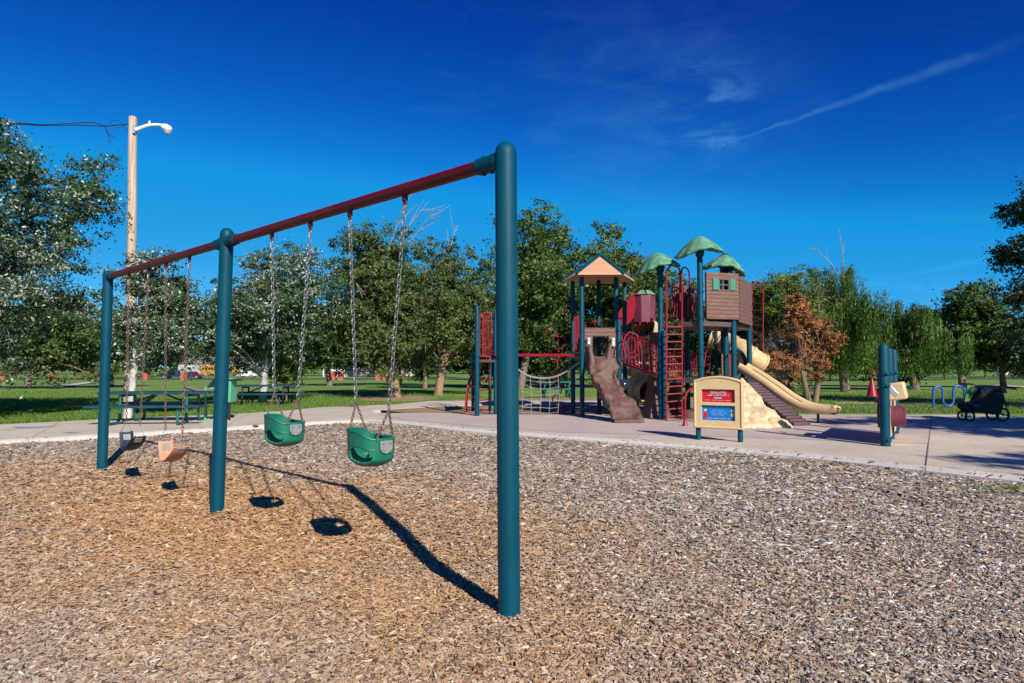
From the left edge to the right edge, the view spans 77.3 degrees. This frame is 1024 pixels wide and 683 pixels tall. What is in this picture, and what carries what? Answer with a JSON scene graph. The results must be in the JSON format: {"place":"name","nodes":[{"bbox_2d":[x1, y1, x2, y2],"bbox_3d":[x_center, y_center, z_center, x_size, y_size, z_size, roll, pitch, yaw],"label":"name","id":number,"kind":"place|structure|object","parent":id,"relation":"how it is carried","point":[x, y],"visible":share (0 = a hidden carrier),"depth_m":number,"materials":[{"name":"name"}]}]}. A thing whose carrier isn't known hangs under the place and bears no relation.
{"place":"outdoors","nodes":[
{"label":"outdoors","id":0,"kind":"place"},
{"bbox_2d":[48,382,90,386],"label":"path","id":1,"kind":"structure","parent":0,"point":[70,384],"depth_m":54.99,"materials":[{"name":"grey concrete"}]},
{"bbox_2d":[186,386,207,390],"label":"dirt path","id":2,"kind":"structure","parent":0,"point":[194,388],"depth_m":38.43,"materials":[{"name":"beige soil"}]},
{"bbox_2d":[178,357,257,374],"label":"building","id":3,"kind":"structure","parent":0,"point":[180,366],"depth_m":214.85,"materials":[{"name":"grey"}]},
{"bbox_2d":[321,365,352,376],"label":"building","id":4,"kind":"structure","parent":0,"point":[332,369],"depth_m":169.84,"materials":[{"name":"grey"}]},
{"bbox_2d":[0,422,1023,682],"bbox_3d":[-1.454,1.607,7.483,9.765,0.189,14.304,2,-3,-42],"label":"wood chips","id":5,"kind":"object","parent":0,"point":[120,506],"visible":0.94,"depth_m":4.09,"materials":[{"name":"brown wood"}]},
{"bbox_2d":[96,141,520,619],"bbox_3d":[-2.509,0.355,5.595,6.874,2.734,0.145,-2,-3,42],"label":"swing set","id":6,"kind":"object","parent":5,"relation":"on","point":[501,162],"visible":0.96,"depth_m":3.38,"materials":[{"name":"teal metal"}]},
{"bbox_2d":[119,273,149,450],"bbox_3d":[-4.207,0.233,7.138,0.654,1.974,0.157,-2,-3,42],"label":"belt swing","id":7,"kind":"object","parent":6,"relation":"hanging from","point":[129,441],"visible":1,"depth_m":7.10,"materials":[{"name":"blue rubber"}]},
{"bbox_2d":[158,262,190,461],"bbox_3d":[-3.367,0.212,6.396,0.632,1.989,0.157,-2,-3,42],"label":"belt swing","id":8,"kind":"object","parent":6,"relation":"hanging from","point":[168,451],"visible":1,"depth_m":6.38,"materials":[{"name":"pink rubber"}]},
{"bbox_2d":[264,229,311,445],"bbox_3d":[-1.702,-0.026,4.870,0.564,1.623,0.291,-1,-2,17],"label":"bucket swing","id":9,"kind":"object","parent":6,"relation":"hanging from","point":[281,429],"visible":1,"depth_m":4.76,"materials":[{"name":"green plastic"}]},
{"bbox_2d":[347,202,406,466],"bbox_3d":[-0.883,-0.036,4.112,0.576,1.650,0.291,-1,-2,18],"label":"bucket swing","id":10,"kind":"object","parent":6,"relation":"hanging from","point":[367,447],"visible":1,"depth_m":4.00,"materials":[{"name":"green plastic"}]},
{"bbox_2d":[937,480,1023,497],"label":"weed patch","id":11,"kind":"object","parent":5,"relation":"on","point":[1014,488],"visible":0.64,"depth_m":6.58,"materials":[{"name":"green plant"}]},
{"bbox_2d":[0,401,1023,475],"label":"plaza","id":12,"kind":"structure","parent":0,"point":[981,435],"depth_m":11.24,"materials":[{"name":"concrete"}]},
{"bbox_2d":[15,426,51,427],"bbox_3d":[-9.606,1.704,12.721,0.832,0.001,0.462,0,-2,-10],"label":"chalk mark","id":13,"kind":"object","parent":12,"relation":"on","point":[34,427],"visible":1,"depth_m":12.66,"materials":[{"name":"white"}]},
{"bbox_2d":[83,391,213,424],"bbox_3d":[-7.614,1.413,13.850,2.250,0.662,1.708,0,-2,-5],"label":"picnic table","id":14,"kind":"object","parent":12,"relation":"on","point":[134,404],"visible":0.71,"depth_m":13.58,"materials":[{"name":"green metal"}]},
{"bbox_2d":[0,419,1023,483],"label":"curb","id":15,"kind":"structure","parent":12,"relation":"on","point":[943,471],"depth_m":10.14,"materials":[{"name":"concrete"}]},
{"bbox_2d":[5,419,1022,477],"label":"stray wood chips","id":16,"kind":"object","parent":12,"relation":"on","point":[684,443],"visible":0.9,"depth_m":9.34,"materials":[{"name":"brown wood"}]},
{"bbox_2d":[464,236,841,427],"bbox_3d":[3.234,-0.092,16.166,9.027,4.343,5.327,-1,-3,29],"label":"play structure","id":17,"kind":"object","parent":12,"relation":"on","point":[650,378],"visible":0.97,"depth_m":15.02,"materials":[{"name":"plastic"}]},
{"bbox_2d":[620,379,629,390],"bbox_3d":[2.652,1.033,15.177,0.300,0.295,0.130,0,-2,0],"label":"bubble window","id":18,"kind":"structure","parent":17,"relation":"in","point":[625,383],"depth_m":15.15,"materials":[{"name":"grey plastic"}]},
{"bbox_2d":[379,413,932,442],"bbox_3d":[3.525,1.724,13.257,13.946,0.001,6.421,0,-2,0],"label":"mauve surface","id":19,"kind":"object","parent":12,"relation":"on","point":[865,428],"visible":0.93,"depth_m":12.87,"materials":[{"name":"beige concrete"}]},
{"bbox_2d":[866,343,912,446],"bbox_3d":[6.398,0.867,10.620,0.621,1.620,2.348,-2,-3,40],"label":"activity station","id":20,"kind":"object","parent":19,"relation":"on","point":[889,392],"visible":0.98,"depth_m":9.92,"materials":[{"name":"teal plastic"}]},
{"bbox_2d":[924,417,931,473],"bbox_3d":[7.465,1.651,11.435,0.012,0.001,10.209,-1,-3,34],"label":"pavement joint","id":21,"kind":"object","parent":19,"relation":"on","point":[928,447],"visible":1,"depth_m":9.35,"materials":[{"name":"grey concrete"}]},
{"bbox_2d":[693,376,743,441],"bbox_3d":[3.375,1.117,10.456,0.788,1.107,0.126,-1,-3,31],"label":"information sign","id":22,"kind":"object","parent":12,"relation":"on","point":[718,402],"visible":0.99,"depth_m":10.43,"materials":[{"name":"beige plastic"}]},
{"bbox_2d":[955,383,1016,421],"bbox_3d":[10.531,1.352,14.259,1.082,0.845,0.624,0,-2,0],"label":"stroller","id":23,"kind":"object","parent":12,"relation":"on","point":[988,399],"visible":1,"depth_m":14.04,"materials":[{"name":"fabric"}]},
{"bbox_2d":[0,367,1023,423],"bbox_3d":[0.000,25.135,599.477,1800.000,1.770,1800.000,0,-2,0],"label":"lawn","id":24,"kind":"structure","parent":0,"point":[459,386],"depth_m":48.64,"materials":[{"name":"green plant"}]},
{"bbox_2d":[2,355,49,378],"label":"distant tree","id":25,"kind":"object","parent":24,"relation":"on","point":[19,369],"visible":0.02,"depth_m":127.37,"materials":[{"name":"green plant"}]},
{"bbox_2d":[33,355,62,378],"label":"distant tree","id":26,"kind":"object","parent":24,"relation":"on","point":[48,368],"visible":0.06,"depth_m":134.47,"materials":[{"name":"green plant"}]},
{"bbox_2d":[0,293,125,387],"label":"elm tree","id":27,"kind":"object","parent":24,"relation":"on","point":[75,341],"visible":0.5,"depth_m":40.99,"materials":[{"name":"green plant"}]},
{"bbox_2d":[52,354,86,378],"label":"distant tree","id":28,"kind":"object","parent":24,"relation":"on","point":[77,371],"visible":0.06,"depth_m":129.56,"materials":[{"name":"green plant"}]},
{"bbox_2d":[0,107,144,398],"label":"poplar tree","id":29,"kind":"object","parent":24,"relation":"on","point":[18,247],"visible":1,"depth_m":15.15,"materials":[{"name":"green plant"}]},
{"bbox_2d":[75,355,122,372],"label":"distant tree","id":30,"kind":"object","parent":24,"relation":"on","point":[90,370],"visible":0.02,"depth_m":126.38,"materials":[{"name":"green plant"}]},
{"bbox_2d":[9,373,198,379],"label":"metal fence","id":31,"kind":"object","parent":24,"relation":"on","point":[138,378],"visible":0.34,"depth_m":115.83,"materials":[{"name":"black metal"}]},
{"bbox_2d":[79,320,151,386],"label":"elm tree","id":32,"kind":"object","parent":24,"relation":"on","point":[111,382],"visible":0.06,"depth_m":47.40,"materials":[{"name":"green plant"}]},
{"bbox_2d":[142,371,149,379],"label":"brick pillar","id":33,"kind":"structure","parent":24,"relation":"on","point":[145,376],"depth_m":115.46,"materials":[{"name":"brick"}]},
{"bbox_2d":[122,116,171,413],"bbox_3d":[-9.722,-1.999,17.082,1.190,8.106,0.280,0,-2,0],"label":"light pole","id":34,"kind":"object","parent":24,"relation":"on","point":[133,129],"visible":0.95,"depth_m":17.09,"materials":[{"name":"brown wood"}]},
{"bbox_2d":[2,120,127,142],"bbox_3d":[-15.262,-5.958,17.997,10.230,1.299,0.498,0,-2,11],"label":"overhead cable","id":35,"kind":"object","parent":34,"relation":"attached to","point":[99,125],"visible":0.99,"depth_m":17.23,"materials":[{"name":"black metal"}]},
{"bbox_2d":[89,244,216,417],"bbox_3d":[-8.803,-0.125,16.340,3.101,4.566,3.278,0,-2,0],"label":"poplar tree","id":36,"kind":"object","parent":24,"relation":"on","point":[176,297],"visible":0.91,"depth_m":15.75,"materials":[{"name":"green plant"}]},
{"bbox_2d":[145,349,203,376],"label":"distant tree","id":37,"kind":"object","parent":24,"relation":"on","point":[173,365],"visible":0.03,"depth_m":172.05,"materials":[{"name":"green plant"}]},
{"bbox_2d":[180,371,188,379],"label":"brick pillar","id":38,"kind":"structure","parent":24,"relation":"on","point":[186,375],"depth_m":115.46,"materials":[{"name":"brick"}]},
{"bbox_2d":[175,342,214,363],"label":"distant tree","id":39,"kind":"object","parent":24,"relation":"on","point":[196,348],"visible":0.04,"depth_m":228.82,"materials":[{"name":"green plant"}]},
{"bbox_2d":[204,378,241,419],"bbox_3d":[-6.576,1.331,14.560,0.708,1.053,0.400,0,-2,0],"label":"litter bin","id":40,"kind":"object","parent":24,"relation":"on","point":[232,392],"visible":0.48,"depth_m":14.42,"materials":[{"name":"green paint"}]},
{"bbox_2d":[201,344,254,357],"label":"distant tree","id":41,"kind":"object","parent":24,"relation":"on","point":[230,351],"visible":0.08,"depth_m":233.09,"materials":[{"name":"green plant"}]},
{"bbox_2d":[245,356,289,371],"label":"distant tree","id":42,"kind":"object","parent":24,"relation":"on","point":[260,365],"visible":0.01,"depth_m":198.61,"materials":[{"name":"green plant"}]},
{"bbox_2d":[236,384,304,404],"bbox_3d":[-8.255,1.784,21.442,2.200,0.662,1.708,0,-2,-4],"label":"picnic table","id":43,"kind":"object","parent":24,"relation":"on","point":[279,393],"visible":0.75,"depth_m":21.14,"materials":[{"name":"teal metal"}]},
{"bbox_2d":[172,235,373,402],"bbox_3d":[-8.446,-0.907,22.398,6.332,6.452,6.213,-1,-2,23],"label":"poplar tree","id":44,"kind":"object","parent":24,"relation":"on","point":[251,316],"visible":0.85,"depth_m":21.77,"materials":[{"name":"green plant"}]},
{"bbox_2d":[252,363,319,399],"bbox_3d":[-8.160,1.540,23.267,2.331,1.602,1.530,0,-2,0],"label":"shrub","id":45,"kind":"object","parent":24,"relation":"on","point":[290,374],"visible":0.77,"depth_m":23.20,"materials":[{"name":"green plant"}]},
{"bbox_2d":[271,343,323,368],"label":"distant tree","id":46,"kind":"object","parent":24,"relation":"on","point":[286,363],"visible":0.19,"depth_m":179.15,"materials":[{"name":"green plant"}]},
{"bbox_2d":[289,363,322,372],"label":"distant tree","id":47,"kind":"object","parent":24,"relation":"on","point":[312,370],"visible":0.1,"depth_m":260.94,"materials":[{"name":"green plant"}]},
{"bbox_2d":[304,352,322,373],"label":"distant tree","id":48,"kind":"object","parent":24,"relation":"on","point":[314,366],"depth_m":186.61,"materials":[{"name":"green plant"}]},
{"bbox_2d":[249,297,380,385],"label":"elm tree","id":49,"kind":"object","parent":24,"relation":"on","point":[334,356],"visible":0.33,"depth_m":50.30,"materials":[{"name":"green plant"}]},
{"bbox_2d":[331,371,336,379],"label":"brick pillar","id":50,"kind":"structure","parent":24,"relation":"on","point":[333,377],"depth_m":115.45,"materials":[{"name":"brick"}]},
{"bbox_2d":[337,371,343,379],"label":"brick pillar","id":51,"kind":"structure","parent":24,"relation":"on","point":[341,378],"depth_m":115.44,"materials":[{"name":"brick"}]},
{"bbox_2d":[338,404,366,406],"bbox_3d":[-4.839,1.952,19.097,1.241,0.160,0.894,1,-2,-22],"label":"weed patch","id":52,"kind":"object","parent":24,"relation":"on","point":[350,405],"visible":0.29,"depth_m":19.15,"materials":[{"name":"green plant"}]},
{"bbox_2d":[353,367,414,375],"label":"building","id":53,"kind":"structure","parent":24,"relation":"on","point":[360,373],"depth_m":184.79,"materials":[{"name":"stone"}]},
{"bbox_2d":[362,396,432,401],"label":"tree ring soil","id":54,"kind":"object","parent":24,"relation":"on","point":[402,398],"visible":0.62,"depth_m":25.42,"materials":[{"name":"brown soil"}]},
{"bbox_2d":[321,180,449,397],"bbox_3d":[-5.649,-1.807,26.668,5.313,9.211,6.152,2,-3,-41],"label":"elm tree","id":55,"kind":"object","parent":54,"relation":"on","point":[375,275],"visible":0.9,"depth_m":25.51,"materials":[{"name":"green plant"}]},
{"bbox_2d":[377,291,430,384],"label":"elm tree","id":56,"kind":"object","parent":24,"relation":"on","point":[399,369],"depth_m":57.84,"materials":[{"name":"green plant"}]},
{"bbox_2d":[373,362,436,376],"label":"distant tree","id":57,"kind":"object","parent":24,"relation":"on","point":[403,367],"visible":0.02,"depth_m":157.85,"materials":[{"name":"green plant"}]},
{"bbox_2d":[402,340,452,387],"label":"elm tree","id":58,"kind":"object","parent":24,"relation":"on","point":[426,371],"visible":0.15,"depth_m":41.87,"materials":[{"name":"green plant"}]},
{"bbox_2d":[415,355,453,377],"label":"distant tree","id":59,"kind":"object","parent":24,"relation":"on","point":[449,370],"visible":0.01,"depth_m":149.15,"materials":[{"name":"green plant"}]},
{"bbox_2d":[387,212,532,395],"bbox_3d":[-2.666,-1.612,28.474,7.238,8.895,6.818,0,-2,0],"label":"elm tree","id":60,"kind":"object","parent":24,"relation":"on","point":[454,304],"visible":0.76,"depth_m":27.90,"materials":[{"name":"green plant"}]},
{"bbox_2d":[446,297,492,385],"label":"elm tree","id":61,"kind":"object","parent":24,"relation":"on","point":[457,368],"visible":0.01,"depth_m":49.77,"materials":[{"name":"green plant"}]},
{"bbox_2d":[461,328,534,387],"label":"elm tree","id":62,"kind":"object","parent":24,"relation":"on","point":[485,366],"visible":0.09,"depth_m":43.29,"materials":[{"name":"green plant"}]},
{"bbox_2d":[473,195,593,388],"bbox_3d":[1.227,-2.800,39.879,8.039,12.760,10.000,0,-2,0],"label":"elm tree","id":63,"kind":"object","parent":24,"relation":"on","point":[543,271],"visible":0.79,"depth_m":38.65,"materials":[{"name":"green plant"}]},
{"bbox_2d":[518,285,612,386],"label":"elm tree","id":64,"kind":"object","parent":24,"relation":"on","point":[544,366],"visible":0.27,"depth_m":43.62,"materials":[{"name":"green plant"}]},
{"bbox_2d":[558,334,604,380],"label":"distant tree","id":65,"kind":"object","parent":24,"relation":"on","point":[584,365],"visible":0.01,"depth_m":109.64,"materials":[{"name":"green plant"}]},
{"bbox_2d":[550,219,704,378],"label":"elm tree","id":66,"kind":"object","parent":24,"relation":"on","point":[648,281],"visible":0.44,"depth_m":40.70,"materials":[{"name":"green plant"}]},
{"bbox_2d":[631,278,728,386],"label":"elm tree","id":67,"kind":"object","parent":24,"relation":"on","point":[693,341],"visible":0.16,"depth_m":46.35,"materials":[{"name":"green plant"}]},
{"bbox_2d":[696,308,797,370],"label":"elm tree","id":68,"kind":"object","parent":24,"relation":"on","point":[741,334],"visible":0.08,"depth_m":43.99,"materials":[{"name":"green plant"}]},
{"bbox_2d":[738,322,817,386],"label":"dead cedar tree","id":69,"kind":"object","parent":24,"relation":"on","point":[772,347],"visible":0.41,"depth_m":24.18,"materials":[{"name":"brown plant"}]},
{"bbox_2d":[743,262,844,380],"bbox_3d":[10.821,-0.376,25.367,4.108,5.847,4.500,1,-3,-32],"label":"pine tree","id":70,"kind":"object","parent":24,"relation":"on","point":[785,285],"visible":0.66,"depth_m":24.89,"materials":[{"name":"green plant"}]},
{"bbox_2d":[779,371,812,393],"bbox_3d":[10.559,1.748,24.647,1.864,1.293,1.442,-2,-3,38],"label":"shrub","id":71,"kind":"object","parent":24,"relation":"on","point":[792,385],"visible":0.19,"depth_m":24.57,"materials":[{"name":"green plant"}]},
{"bbox_2d":[764,292,848,401],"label":"dead cedar tree","id":72,"kind":"object","parent":24,"relation":"on","point":[818,352],"visible":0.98,"depth_m":23.07,"materials":[{"name":"brown plant"}]},
{"bbox_2d":[810,362,850,380],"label":"distant tree","id":73,"kind":"object","parent":24,"relation":"on","point":[830,376],"depth_m":99.69,"materials":[{"name":"green plant"}]},
{"bbox_2d":[795,231,892,391],"bbox_3d":[17.450,-1.402,34.296,4.215,9.230,5.560,0,-2,11],"label":"willow tree","id":74,"kind":"object","parent":24,"relation":"on","point":[853,326],"visible":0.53,"depth_m":32.99,"materials":[{"name":"green plant"}]},
{"bbox_2d":[828,305,926,386],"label":"elm tree","id":75,"kind":"object","parent":24,"relation":"on","point":[903,379],"depth_m":47.99,"materials":[{"name":"green plant"}]},
{"bbox_2d":[837,299,974,389],"bbox_3d":[22.902,0.290,37.588,7.526,5.788,5.998,0,-2,0],"label":"willow tree","id":76,"kind":"object","parent":24,"relation":"on","point":[916,341],"visible":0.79,"depth_m":36.84,"materials":[{"name":"green plant"}]},
{"bbox_2d":[840,401,1023,409],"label":"dry grass strip","id":77,"kind":"object","parent":24,"relation":"on","point":[921,404],"visible":0.25,"depth_m":21.46,"materials":[{"name":"plant"}]},
{"bbox_2d":[932,385,964,408],"bbox_3d":[13.225,1.700,19.376,1.100,0.784,0.160,0,-2,0],"label":"bike rack","id":78,"kind":"object","parent":24,"relation":"on","point":[942,395],"visible":0.84,"depth_m":19.36,"materials":[{"name":"blue metal"}]},
{"bbox_2d":[913,278,1023,387],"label":"elm tree","id":79,"kind":"object","parent":24,"relation":"on","point":[960,315],"visible":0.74,"depth_m":43.44,"materials":[{"name":"green plant"}]},
{"bbox_2d":[941,361,999,377],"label":"distant tree","id":80,"kind":"object","parent":24,"relation":"on","point":[991,367],"visible":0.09,"depth_m":147.24,"materials":[{"name":"green plant"}]},
{"bbox_2d":[952,312,1023,386],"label":"elm tree","id":81,"kind":"object","parent":24,"relation":"on","point":[991,355],"visible":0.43,"depth_m":43.24,"materials":[{"name":"green plant"}]},
{"bbox_2d":[976,172,1023,373],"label":"overhanging tree","id":82,"kind":"object","parent":24,"relation":"on","point":[1007,255],"visible":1,"depth_m":19.47,"materials":[{"name":"green plant"}]},
{"bbox_2d":[0,0,1023,366],"label":"sky","id":83,"kind":"structure","parent":0,"point":[764,131],"materials":[{"name":"blue"}]},
{"bbox_2d":[9,378,1022,378],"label":"road","id":84,"kind":"structure","parent":0,"point":[492,378],"depth_m":135.39,"materials":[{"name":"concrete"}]},
{"bbox_2d":[159,370,189,378],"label":"parked car","id":85,"kind":"object","parent":84,"relation":"on","point":[176,372],"visible":0.44,"depth_m":129.89,"materials":[{"name":"blue paint"}]},
{"bbox_2d":[188,371,203,378],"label":"parked car","id":86,"kind":"object","parent":84,"relation":"on","point":[196,375],"visible":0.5,"depth_m":133.04,"materials":[{"name":"purple paint"}]},
{"bbox_2d":[200,366,239,375],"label":"school bus","id":87,"kind":"object","parent":84,"relation":"on","point":[210,372],"visible":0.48,"depth_m":188.56,"materials":[{"name":"yellow metal"}]},
{"bbox_2d":[237,371,257,377],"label":"parked car","id":88,"kind":"object","parent":84,"relation":"on","point":[247,374],"visible":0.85,"depth_m":148.87,"materials":[{"name":"white metal"}]},
{"bbox_2d":[456,397,693,403],"bbox_3d":[3.475,2.045,21.155,11.066,0.001,8.685,0,-2,0],"label":"sand surface","id":89,"kind":"object","parent":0,"point":[578,399],"visible":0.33,"depth_m":23.59,"materials":[{"name":"beige sand"}]},
{"bbox_2d":[383,403,693,413],"bbox_3d":[1.867,1.948,18.787,11.365,0.001,4.943,0,-2,0],"label":"dirt patch","id":90,"kind":"object","parent":89,"relation":"on","point":[590,408],"visible":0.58,"depth_m":18.08,"materials":[{"name":"brown soil"}]},
{"bbox_2d":[534,381,578,397],"bbox_3d":[1.752,1.917,25.439,1.600,0.662,1.708,0,-2,-2],"label":"picnic table","id":91,"kind":"object","parent":89,"relation":"on","point":[567,388],"visible":0.77,"depth_m":25.13,"materials":[{"name":"green metal"}]},
{"bbox_2d":[668,389,1023,413],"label":"lawn grass","id":92,"kind":"structure","parent":0,"point":[1020,408],"depth_m":21.97,"materials":[{"name":"green plant"}]},
{"bbox_2d":[836,402,1021,403],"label":"thin path","id":93,"kind":"structure","parent":0,"point":[900,403],"depth_m":21.90,"materials":[{"name":"grey concrete"}]}
]}

